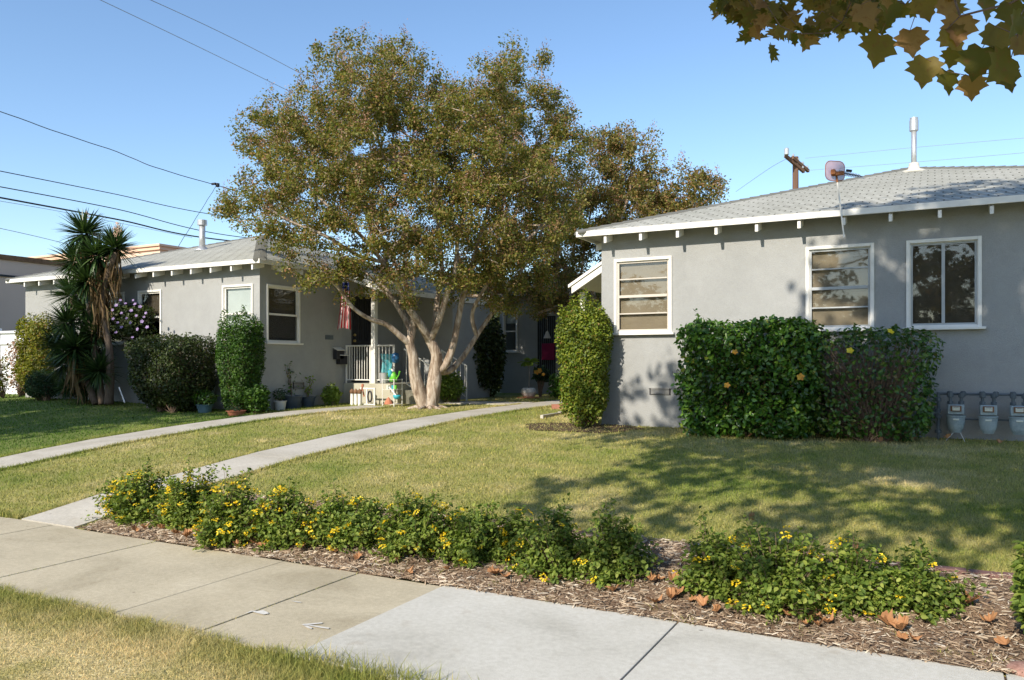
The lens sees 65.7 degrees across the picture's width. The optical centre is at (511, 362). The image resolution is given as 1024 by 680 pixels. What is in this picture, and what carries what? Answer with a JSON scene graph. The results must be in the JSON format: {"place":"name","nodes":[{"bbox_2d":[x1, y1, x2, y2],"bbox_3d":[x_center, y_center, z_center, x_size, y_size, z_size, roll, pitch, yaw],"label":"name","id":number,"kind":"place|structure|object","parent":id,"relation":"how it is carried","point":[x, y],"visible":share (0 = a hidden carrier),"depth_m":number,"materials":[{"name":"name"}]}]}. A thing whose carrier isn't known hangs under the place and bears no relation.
{"place":"outdoors","nodes":[
{"label":"outdoors","id":0,"kind":"place"},
{"bbox_2d":[0,405,380,468],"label":"porch path","id":1,"kind":"structure","parent":0,"point":[39,454],"depth_m":12.82,"materials":[{"name":"concrete"}]},
{"bbox_2d":[0,581,397,679],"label":"verge grass","id":2,"kind":"structure","parent":0,"point":[35,601],"depth_m":4.45,"materials":[{"name":"green plant"}]},
{"bbox_2d":[0,517,441,654],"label":"sidewalk","id":3,"kind":"structure","parent":0,"point":[195,588],"depth_m":5.71,"materials":[{"name":"concrete"}]},
{"bbox_2d":[2,515,1012,661],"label":"weeds","id":4,"kind":"object","parent":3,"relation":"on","point":[553,597],"visible":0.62,"depth_m":5.11,"materials":[{"name":"green plant"}]},
{"bbox_2d":[0,402,550,518],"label":"edge grass","id":5,"kind":"structure","parent":0,"point":[14,515],"depth_m":12.19,"materials":[{"name":"green plant"}]},
{"bbox_2d":[22,400,561,528],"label":"courtyard path","id":6,"kind":"structure","parent":0,"point":[70,515],"depth_m":10.61,"materials":[{"name":"concrete"}]},
{"bbox_2d":[445,401,533,404],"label":"cross path","id":7,"kind":"structure","parent":0,"point":[480,402],"depth_m":18.51,"materials":[{"name":"concrete"}]},
{"bbox_2d":[0,388,1023,679],"bbox_3d":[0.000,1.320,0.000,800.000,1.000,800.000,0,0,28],"label":"ground","id":8,"kind":"structure","parent":0,"point":[390,474],"depth_m":9.00,"materials":[{"name":"green plant"}]},
{"bbox_2d":[0,344,14,397],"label":"leafy shrub","id":9,"kind":"object","parent":8,"relation":"on","point":[3,389],"visible":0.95,"depth_m":20.11,"materials":[{"name":"plant"}]},
{"bbox_2d":[0,328,23,393],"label":"white fence","id":10,"kind":"object","parent":8,"relation":"on","point":[6,337],"visible":0.07,"depth_m":22.00,"materials":[{"name":"paint"}]},
{"bbox_2d":[4,338,24,395],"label":"red tipped shrub","id":11,"kind":"object","parent":8,"relation":"on","point":[18,387],"visible":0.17,"depth_m":20.86,"materials":[{"name":"plant"}]},
{"bbox_2d":[13,311,53,392],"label":"yellow green shrub","id":12,"kind":"object","parent":8,"relation":"on","point":[25,361],"visible":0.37,"depth_m":19.71,"materials":[{"name":"green plant"}]},
{"bbox_2d":[0,254,68,330],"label":"commercial building","id":13,"kind":"structure","parent":8,"relation":"on","point":[12,304],"depth_m":26.39,"materials":[{"name":"paint"}]},
{"bbox_2d":[21,369,64,400],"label":"feathery shrub","id":14,"kind":"object","parent":8,"relation":"on","point":[38,385],"visible":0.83,"depth_m":18.90,"materials":[{"name":"green plant"}]},
{"bbox_2d":[31,208,140,404],"bbox_3d":[-9.790,-1.153,17.937,3.262,4.697,1.831,0,0,28],"label":"yucca tree","id":15,"kind":"object","parent":8,"relation":"on","point":[88,288],"visible":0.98,"depth_m":17.57,"materials":[{"name":"green plant"}]},
{"bbox_2d":[30,243,185,261],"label":"peach building","id":16,"kind":"structure","parent":8,"relation":"on","point":[149,249],"depth_m":38.50,"materials":[{"name":"paint"}]},
{"bbox_2d":[105,299,156,407],"bbox_3d":[-8.322,-0.173,17.699,1.751,2.450,0.958,0,0,28],"label":"purple hibiscus","id":17,"kind":"object","parent":8,"relation":"on","point":[132,322],"visible":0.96,"depth_m":17.65,"materials":[{"name":"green plant"}]},
{"bbox_2d":[121,331,216,412],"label":"round shrub","id":18,"kind":"object","parent":8,"relation":"on","point":[171,391],"visible":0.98,"depth_m":16.23,"materials":[{"name":"green plant"}]},
{"bbox_2d":[191,389,218,412],"bbox_3d":[-6.333,0.795,16.338,0.587,0.480,0.499,0,0,28],"label":"plant pot","id":19,"kind":"object","parent":8,"relation":"on","point":[202,405],"visible":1,"depth_m":16.23,"materials":[{"name":"ceramic"}]},
{"bbox_2d":[227,404,246,415],"bbox_3d":[-5.433,0.936,15.630,0.403,0.226,0.403,0,0,28],"label":"plant pot","id":20,"kind":"object","parent":8,"relation":"on","point":[235,411],"visible":1,"depth_m":15.53,"materials":[{"name":"ceramic"}]},
{"bbox_2d":[215,305,265,412],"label":"column shrub","id":21,"kind":"object","parent":8,"relation":"on","point":[239,376],"visible":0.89,"depth_m":15.87,"materials":[{"name":"green plant"}]},
{"bbox_2d":[5,219,489,409],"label":"grey house","id":22,"kind":"structure","parent":8,"relation":"on","point":[193,290],"depth_m":18.14,"materials":[{"name":"paint"}]},
{"bbox_2d":[108,292,124,344],"bbox_3d":[-9.333,-1.022,18.635,0.832,1.239,0.165,0,0,28],"label":"window","id":23,"kind":"structure","parent":22,"relation":"in","point":[122,294],"depth_m":18.61,"materials":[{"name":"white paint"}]},
{"bbox_2d":[134,289,161,343],"bbox_3d":[-8.232,-1.022,18.050,0.895,1.239,0.165,0,0,28],"label":"window","id":24,"kind":"structure","parent":22,"relation":"in","point":[153,298],"depth_m":18.07,"materials":[{"name":"white paint"}]},
{"bbox_2d":[222,284,252,341],"bbox_3d":[-5.783,-1.022,16.748,0.989,1.239,0.165,0,0,28],"label":"window","id":25,"kind":"structure","parent":22,"relation":"in","point":[239,295],"depth_m":16.83,"materials":[{"name":"white paint"}]},
{"bbox_2d":[265,284,303,344],"bbox_3d":[-4.914,-1.015,17.047,0.165,1.260,1.077,0,0,28],"label":"window","id":26,"kind":"structure","parent":22,"relation":"in","point":[282,315],"depth_m":17.10,"materials":[{"name":"white paint"}]},
{"bbox_2d":[333,347,345,358],"bbox_3d":[-4.037,-0.214,18.533,0.148,0.279,0.290,0,0,28],"label":"letterbox","id":27,"kind":"object","parent":22,"relation":"attached to","point":[338,352],"visible":1,"depth_m":18.45,"materials":[{"name":"black metal"}]},
{"bbox_2d":[336,353,348,363],"bbox_3d":[-3.984,-0.095,18.633,0.148,0.279,0.290,0,0,28],"label":"letterbox","id":28,"kind":"object","parent":22,"relation":"attached to","point":[342,359],"visible":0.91,"depth_m":18.57,"materials":[{"name":"black metal"}]},
{"bbox_2d":[337,265,350,329],"bbox_3d":[-3.918,-1.579,18.278,0.281,1.680,0.920,0,0,-23],"label":"flag","id":29,"kind":"object","parent":22,"relation":"attached to","point":[344,321],"visible":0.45,"depth_m":17.97,"materials":[{"name":"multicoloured fabric"}]},
{"bbox_2d":[346,345,370,383],"bbox_3d":[-3.605,0.041,18.611,0.751,0.898,0.040,0,0,28],"label":"railing","id":30,"kind":"object","parent":22,"relation":"on","point":[359,346],"visible":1,"depth_m":18.59,"materials":[{"name":"white metal"}]},
{"bbox_2d":[351,295,370,381],"bbox_3d":[-3.642,-0.575,19.446,0.120,2.090,0.910,0,0,28],"label":"door","id":31,"kind":"structure","parent":22,"relation":"in","point":[360,327],"depth_m":19.37,"materials":[{"name":"black wood"}]},
{"bbox_2d":[377,345,394,383],"bbox_3d":[-2.905,0.041,18.307,0.500,0.898,0.040,0,0,28],"label":"railing","id":32,"kind":"object","parent":22,"relation":"on","point":[393,351],"visible":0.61,"depth_m":18.21,"materials":[{"name":"white metal"}]},
{"bbox_2d":[404,348,429,386],"bbox_3d":[-2.172,0.362,18.280,0.777,1.376,0.040,0,0,28],"label":"railing","id":33,"kind":"object","parent":22,"relation":"on","point":[406,368],"visible":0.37,"depth_m":18.37,"materials":[{"name":"white metal"}]},
{"bbox_2d":[441,350,466,400],"bbox_3d":[-1.440,0.362,19.657,0.777,1.376,0.040,0,0,28],"label":"railing","id":34,"kind":"object","parent":22,"relation":"on","point":[460,374],"visible":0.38,"depth_m":19.51,"materials":[{"name":"white metal"}]},
{"bbox_2d":[241,384,270,414],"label":"green shrub","id":35,"kind":"object","parent":8,"relation":"on","point":[257,402],"visible":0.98,"depth_m":15.67,"materials":[{"name":"green plant"}]},
{"bbox_2d":[272,388,287,409],"bbox_3d":[-4.875,0.769,16.699,0.356,0.471,0.299,0,0,28],"label":"plant pot","id":36,"kind":"object","parent":8,"relation":"on","point":[280,403],"visible":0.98,"depth_m":16.63,"materials":[{"name":"ceramic"}]},
{"bbox_2d":[282,361,303,408],"bbox_3d":[-4.754,0.482,17.138,0.488,1.026,0.488,0,0,28],"label":"plant pot","id":37,"kind":"object","parent":8,"relation":"on","point":[293,402],"visible":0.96,"depth_m":17.02,"materials":[{"name":"plant"}]},
{"bbox_2d":[301,375,315,406],"bbox_3d":[-4.580,0.616,17.578,0.486,0.735,0.421,0,0,28],"label":"plant pot","id":38,"kind":"object","parent":8,"relation":"on","point":[307,401],"visible":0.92,"depth_m":17.50,"materials":[{"name":"ceramic"}]},
{"bbox_2d":[320,382,342,405],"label":"green shrub","id":39,"kind":"object","parent":8,"relation":"on","point":[330,395],"visible":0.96,"depth_m":17.79,"materials":[{"name":"green plant"}]},
{"bbox_2d":[360,387,375,405],"bbox_3d":[-3.266,0.768,17.912,0.420,0.400,0.065,0,0,28],"label":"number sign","id":40,"kind":"object","parent":8,"relation":"on","point":[367,396],"visible":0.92,"depth_m":17.86,"materials":[{"name":"white paint"}]},
{"bbox_2d":[262,635,478,679],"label":"verge tuft","id":41,"kind":"object","parent":8,"relation":"on","point":[394,676],"visible":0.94,"depth_m":4.08,"materials":[{"name":"green plant"}]},
{"bbox_2d":[382,379,402,405],"bbox_3d":[-2.647,0.665,17.546,0.329,0.607,0.318,0,0,28],"label":"plant rack","id":42,"kind":"object","parent":8,"relation":"on","point":[392,389],"visible":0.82,"depth_m":17.48,"materials":[{"name":"white metal"}]},
{"bbox_2d":[379,373,388,382],"bbox_3d":[-2.837,0.341,17.591,0.240,0.230,0.240,0,0,28],"label":"metal bucket","id":43,"kind":"object","parent":42,"relation":"on","point":[384,376],"visible":0.92,"depth_m":17.51,"materials":[{"name":"white metal"}]},
{"bbox_2d":[381,354,392,381],"bbox_3d":[-2.804,0.117,17.744,0.379,0.620,0.100,0,0,28],"label":"plastic bag","id":44,"kind":"object","parent":42,"relation":"hanging from","point":[387,362],"visible":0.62,"depth_m":17.73,"materials":[{"name":"teal plastic"}]},
{"bbox_2d":[390,390,397,403],"bbox_3d":[-2.615,0.749,17.572,0.200,0.320,0.065,0,0,28],"label":"wooden board","id":45,"kind":"object","parent":42,"relation":"on","point":[393,400],"visible":0.64,"depth_m":17.54,"materials":[{"name":"wood"}]},
{"bbox_2d":[389,368,400,381],"bbox_3d":[-2.588,0.276,17.459,0.357,0.300,0.175,0,0,28],"label":"watering can","id":46,"kind":"object","parent":42,"relation":"hanging from","point":[393,377],"visible":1,"depth_m":17.41,"materials":[{"name":"green plastic"}]},
{"bbox_2d":[207,20,597,409],"bbox_3d":[-2.233,-3.308,17.745,8.923,8.925,6.004,0,0,-5],"label":"crape myrtle tree","id":47,"kind":"object","parent":8,"relation":"on","point":[519,169],"visible":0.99,"depth_m":16.37,"materials":[{"name":"green plant"}]},
{"bbox_2d":[440,371,465,401],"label":"green shrub","id":48,"kind":"object","parent":8,"relation":"on","point":[452,384],"visible":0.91,"depth_m":18.74,"materials":[{"name":"green plant"}]},
{"bbox_2d":[445,253,508,333],"bbox_3d":[-1.330,-1.673,30.737,3.211,5.225,1.843,0,0,28],"label":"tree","id":49,"kind":"object","parent":8,"relation":"on","point":[497,316],"visible":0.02,"depth_m":30.06,"materials":[{"name":"green plant"}]},
{"bbox_2d":[472,318,507,396],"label":"shrub","id":50,"kind":"object","parent":8,"relation":"on","point":[493,362],"visible":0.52,"depth_m":21.61,"materials":[{"name":"green plant"}]},
{"bbox_2d":[517,357,539,397],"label":"potted plant","id":51,"kind":"object","parent":8,"relation":"on","point":[528,392],"visible":0.97,"depth_m":21.14,"materials":[{"name":"plant"}]},
{"bbox_2d":[531,365,549,396],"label":"flowering plant","id":52,"kind":"object","parent":8,"relation":"on","point":[541,375],"visible":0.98,"depth_m":21.69,"materials":[{"name":"green plant"}]},
{"bbox_2d":[483,272,601,393],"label":"house","id":53,"kind":"structure","parent":8,"relation":"on","point":[524,338],"depth_m":24.36,"materials":[{"name":"grey paint"}]},
{"bbox_2d":[503,311,518,352],"bbox_3d":[-0.049,-0.959,24.606,0.607,1.321,0.165,0,0,28],"label":"window","id":54,"kind":"structure","parent":53,"relation":"in","point":[506,320],"depth_m":24.64,"materials":[{"name":"white paint"}]},
{"bbox_2d":[538,316,555,381],"bbox_3d":[1.073,-0.400,24.074,0.590,1.990,0.040,0,0,28],"label":"door","id":55,"kind":"structure","parent":53,"relation":"in","point":[545,316],"depth_m":24.03,"materials":[{"name":"black metal"}]},
{"bbox_2d":[542,343,554,359],"bbox_3d":[1.088,-0.324,23.907,0.420,0.500,0.020,0,0,28],"label":"door banner","id":56,"kind":"object","parent":53,"relation":"attached to","point":[548,351],"depth_m":23.89,"materials":[{"name":"pink fabric"}]},
{"bbox_2d":[75,490,1023,673],"bbox_3d":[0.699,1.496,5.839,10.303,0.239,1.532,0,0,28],"label":"mulch","id":57,"kind":"object","parent":8,"relation":"on","point":[402,567],"visible":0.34,"depth_m":5.18,"materials":[{"name":"brown wood"}]},
{"bbox_2d":[81,455,170,525],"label":"lantana bush","id":58,"kind":"object","parent":57,"relation":"on","point":[128,501],"visible":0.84,"depth_m":7.74,"materials":[{"name":"green plant"}]},
{"bbox_2d":[145,454,224,530],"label":"lantana bush","id":59,"kind":"object","parent":57,"relation":"on","point":[179,509],"visible":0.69,"depth_m":7.42,"materials":[{"name":"green plant"}]},
{"bbox_2d":[188,464,267,550],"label":"lantana bush","id":60,"kind":"object","parent":57,"relation":"on","point":[222,524],"visible":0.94,"depth_m":6.84,"materials":[{"name":"green plant"}]},
{"bbox_2d":[243,476,325,551],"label":"lantana bush","id":61,"kind":"object","parent":57,"relation":"on","point":[279,523],"visible":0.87,"depth_m":6.70,"materials":[{"name":"green plant"}]},
{"bbox_2d":[290,478,396,553],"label":"lantana bush","id":62,"kind":"object","parent":57,"relation":"on","point":[343,523],"visible":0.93,"depth_m":6.59,"materials":[{"name":"green plant"}]},
{"bbox_2d":[365,482,461,562],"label":"lantana bush","id":63,"kind":"object","parent":57,"relation":"on","point":[405,529],"visible":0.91,"depth_m":6.26,"materials":[{"name":"green plant"}]},
{"bbox_2d":[420,499,515,568],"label":"lantana bush","id":64,"kind":"object","parent":57,"relation":"on","point":[468,536],"visible":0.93,"depth_m":6.08,"materials":[{"name":"green plant"}]},
{"bbox_2d":[489,499,542,560],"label":"lantana bush","id":65,"kind":"object","parent":57,"relation":"on","point":[516,523],"visible":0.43,"depth_m":6.11,"materials":[{"name":"green plant"}]},
{"bbox_2d":[502,492,615,583],"bbox_3d":[0.330,1.267,5.796,0.800,0.601,0.620,0,0,-5],"label":"lantana bush","id":66,"kind":"object","parent":57,"relation":"on","point":[552,543],"visible":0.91,"depth_m":5.70,"materials":[{"name":"green plant"}]},
{"bbox_2d":[568,498,663,589],"bbox_3d":[0.727,1.268,5.641,0.702,0.584,0.703,0,0,-9],"label":"lantana bush","id":67,"kind":"object","parent":57,"relation":"on","point":[629,562],"visible":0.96,"depth_m":5.55,"materials":[{"name":"green plant"}]},
{"bbox_2d":[665,587,680,598],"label":"fallen leaf","id":68,"kind":"object","parent":57,"relation":"on","point":[670,593],"visible":1,"depth_m":5.19,"materials":[{"name":"brown plant"}]},
{"bbox_2d":[695,594,708,605],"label":"fallen leaf","id":69,"kind":"object","parent":57,"relation":"on","point":[701,600],"visible":1,"depth_m":5.04,"materials":[{"name":"brown plant"}]},
{"bbox_2d":[665,505,753,604],"bbox_3d":[1.356,1.266,5.303,0.692,0.608,0.592,0,0,28],"label":"lantana bush","id":70,"kind":"object","parent":57,"relation":"on","point":[709,569],"visible":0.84,"depth_m":5.17,"materials":[{"name":"green plant"}]},
{"bbox_2d":[722,509,836,624],"bbox_3d":[1.656,1.260,4.959,0.703,0.647,0.686,0,0,28],"label":"lantana bush","id":71,"kind":"object","parent":57,"relation":"on","point":[782,578],"visible":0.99,"depth_m":4.87,"materials":[{"name":"green plant"}]},
{"bbox_2d":[806,531,913,622],"bbox_3d":[2.127,1.289,4.923,0.660,0.548,0.581,0,0,28],"label":"lantana bush","id":72,"kind":"object","parent":57,"relation":"on","point":[849,576],"visible":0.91,"depth_m":4.82,"materials":[{"name":"green plant"}]},
{"bbox_2d":[877,609,896,624],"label":"fallen leaf","id":73,"kind":"object","parent":57,"relation":"on","point":[885,616],"visible":0.98,"depth_m":4.63,"materials":[{"name":"brown plant"}]},
{"bbox_2d":[887,614,908,629],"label":"fallen leaf","id":74,"kind":"object","parent":57,"relation":"on","point":[902,623],"visible":1,"depth_m":4.54,"materials":[{"name":"brown plant"}]},
{"bbox_2d":[857,537,989,625],"bbox_3d":[2.503,1.305,4.883,0.748,0.474,0.658,0,0,28],"label":"lantana bush","id":75,"kind":"object","parent":57,"relation":"on","point":[921,589],"visible":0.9,"depth_m":4.75,"materials":[{"name":"green plant"}]},
{"bbox_2d":[979,611,996,621],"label":"fallen leaf","id":76,"kind":"object","parent":57,"relation":"on","point":[989,617],"visible":1,"depth_m":4.58,"materials":[{"name":"brown plant"}]},
{"bbox_2d":[994,635,1010,644],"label":"fallen leaf","id":77,"kind":"object","parent":57,"relation":"on","point":[1002,640],"visible":1,"depth_m":4.33,"materials":[{"name":"brown plant"}]},
{"bbox_2d":[1006,661,1023,676],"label":"flat stone","id":78,"kind":"object","parent":57,"relation":"on","point":[1018,666],"visible":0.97,"depth_m":4.08,"materials":[{"name":"pink stone"}]},
{"bbox_2d":[1009,540,1023,640],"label":"green shrub","id":79,"kind":"object","parent":57,"relation":"on","point":[1016,588],"visible":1,"depth_m":4.31,"materials":[{"name":"green plant"}]},
{"bbox_2d":[540,411,568,418],"bbox_3d":[0.814,0.963,14.676,0.107,0.085,1.290,0,0,28],"label":"stone edging","id":80,"kind":"object","parent":8,"relation":"on","point":[550,415],"visible":0.48,"depth_m":14.44,"materials":[{"name":"stone"}]},
{"bbox_2d":[546,373,563,397],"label":"green shrub","id":81,"kind":"object","parent":8,"relation":"on","point":[554,389],"visible":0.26,"depth_m":20.84,"materials":[{"name":"green plant"}]},
{"bbox_2d":[397,119,730,321],"bbox_3d":[0.943,-2.823,22.150,10.050,7.790,3.534,0,0,14],"label":"crape myrtle tree","id":82,"kind":"object","parent":8,"relation":"on","point":[648,201],"visible":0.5,"depth_m":21.36,"materials":[{"name":"green plant"}]},
{"bbox_2d":[526,422,644,432],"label":"bare soil","id":83,"kind":"structure","parent":8,"relation":"on","point":[550,427],"depth_m":12.45,"materials":[{"name":"brown soil"}]},
{"bbox_2d":[554,288,613,426],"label":"column shrub","id":84,"kind":"object","parent":83,"relation":"on","point":[586,336],"visible":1,"depth_m":12.38,"materials":[{"name":"green plant"}]},
{"bbox_2d":[671,308,826,439],"bbox_3d":[3.350,0.159,11.226,2.068,1.880,1.107,0,0,28],"label":"hibiscus hedge","id":85,"kind":"object","parent":8,"relation":"on","point":[754,404],"visible":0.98,"depth_m":10.90,"materials":[{"name":"green plant"}]},
{"bbox_2d":[568,117,1023,440],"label":"grey house","id":86,"kind":"structure","parent":8,"relation":"on","point":[939,251],"depth_m":11.39,"materials":[{"name":"paint"}]},
{"bbox_2d":[612,256,674,334],"bbox_3d":[2.071,-1.047,12.572,1.040,1.224,0.165,0,0,28],"label":"window","id":87,"kind":"structure","parent":86,"relation":"in","point":[646,282],"depth_m":12.61,"materials":[{"name":"beige glass"}]},
{"bbox_2d":[806,243,875,331],"bbox_3d":[4.626,-1.047,11.213,0.988,1.224,0.165,0,0,28],"label":"window","id":88,"kind":"structure","parent":86,"relation":"in","point":[839,280],"depth_m":11.25,"materials":[{"name":"beige glass"}]},
{"bbox_2d":[825,161,864,237],"bbox_3d":[4.530,-2.228,10.807,0.505,1.060,0.179,0,0,19],"label":"antenna","id":89,"kind":"object","parent":86,"relation":"attached to","point":[835,171],"visible":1,"depth_m":10.83,"materials":[{"name":"white paint"}]},
{"bbox_2d":[902,236,985,329],"bbox_3d":[5.765,-1.047,10.608,0.976,1.224,0.165,0,0,28],"label":"window","id":90,"kind":"structure","parent":86,"relation":"in","point":[939,271],"depth_m":10.63,"materials":[{"name":"glass"}]},
{"bbox_2d":[784,148,809,188],"bbox_3d":[12.142,-3.700,33.975,2.023,10.601,0.364,0,0,-42],"label":"utility pole","id":91,"kind":"object","parent":8,"relation":"on","point":[795,162],"visible":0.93,"depth_m":33.89,"materials":[{"name":"brown wood"}]},
{"bbox_2d":[811,138,1020,157],"bbox_3d":[15.054,-8.085,29.980,0.085,1.337,9.465,0,0,-32],"label":"overhead wire","id":92,"kind":"object","parent":91,"relation":"attached to","point":[923,146],"visible":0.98,"depth_m":29.45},
{"bbox_2d":[709,0,1023,101],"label":"sycamore tree","id":93,"kind":"object","parent":8,"relation":"on","point":[841,18],"visible":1,"depth_m":3.90,"materials":[{"name":"green plant"}]},
{"bbox_2d":[799,323,945,442],"bbox_3d":[4.742,0.281,10.513,1.789,1.629,1.072,0,0,28],"label":"hibiscus hedge","id":94,"kind":"object","parent":8,"relation":"on","point":[881,416],"visible":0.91,"depth_m":10.34,"materials":[{"name":"green plant"}]},
{"bbox_2d":[781,548,1013,578],"bbox_3d":[4.584,1.445,4.574,6.192,0.092,0.108,0,0,28],"label":"brick edging","id":95,"kind":"object","parent":8,"relation":"on","point":[948,568],"visible":0.18,"depth_m":5.35,"materials":[{"name":"red brick"}]},
{"bbox_2d":[919,391,1023,439],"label":"gas pipe","id":96,"kind":"object","parent":8,"relation":"on","point":[937,412],"visible":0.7,"depth_m":10.39,"materials":[{"name":"metal"}]},
{"bbox_2d":[946,393,965,440],"bbox_3d":[5.786,0.741,10.346,0.247,0.686,0.197,0,0,28],"label":"gas meter","id":97,"kind":"object","parent":96,"relation":"attached to","point":[956,421],"visible":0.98,"depth_m":10.29,"materials":[{"name":"paint"}]},
{"bbox_2d":[978,393,997,433],"bbox_3d":[6.106,0.655,10.176,0.224,0.515,0.197,0,0,28],"label":"gas meter","id":98,"kind":"object","parent":96,"relation":"attached to","point":[987,424],"visible":1,"depth_m":10.13,"materials":[{"name":"paint"}]},
{"bbox_2d":[1008,394,1023,434],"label":"gas meter","id":99,"kind":"object","parent":96,"relation":"attached to","point":[1016,421],"visible":1,"depth_m":9.98,"materials":[{"name":"paint"}]},
{"bbox_3d":[2.290,-2.990,40.000,0.792,9.181,0.491,0,0,28],"label":"utility pole","id":100,"kind":"object","parent":8,"relation":"on","visible":0},
{"bbox_2d":[151,0,411,134],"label":"overhead wire","id":101,"kind":"object","parent":100,"relation":"attached to","point":[235,39],"visible":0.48,"depth_m":26.24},
{"bbox_2d":[101,0,531,211],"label":"overhead wire","id":102,"kind":"object","parent":100,"relation":"attached to","point":[197,46],"visible":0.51,"depth_m":26.15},
{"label":"utility pole","id":103,"kind":"object","parent":8,"relation":"on","visible":0},
{"bbox_2d":[0,111,365,221],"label":"overhead wire","id":104,"kind":"object","parent":103,"relation":"attached to","point":[115,151],"visible":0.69,"depth_m":27.08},
{"bbox_2d":[0,186,384,248],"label":"overhead wire","id":105,"kind":"object","parent":103,"relation":"attached to","point":[121,210],"visible":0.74,"depth_m":30.98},
{"bbox_2d":[0,171,400,236],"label":"overhead wire","id":106,"kind":"object","parent":103,"relation":"attached to","point":[117,194],"visible":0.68,"depth_m":30.65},
{"bbox_2d":[0,197,411,254],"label":"overhead wire","id":107,"kind":"object","parent":103,"relation":"attached to","point":[113,218],"visible":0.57,"depth_m":30.88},
{"bbox_2d":[0,0,1023,279],"label":"sky","id":108,"kind":"structure","parent":0,"point":[96,72],"materials":[{"name":"blue"}]},
{"bbox_2d":[294,586,1023,679],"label":"sidewalk","id":109,"kind":"structure","parent":0,"point":[463,633],"depth_m":4.41,"materials":[{"name":"concrete"}]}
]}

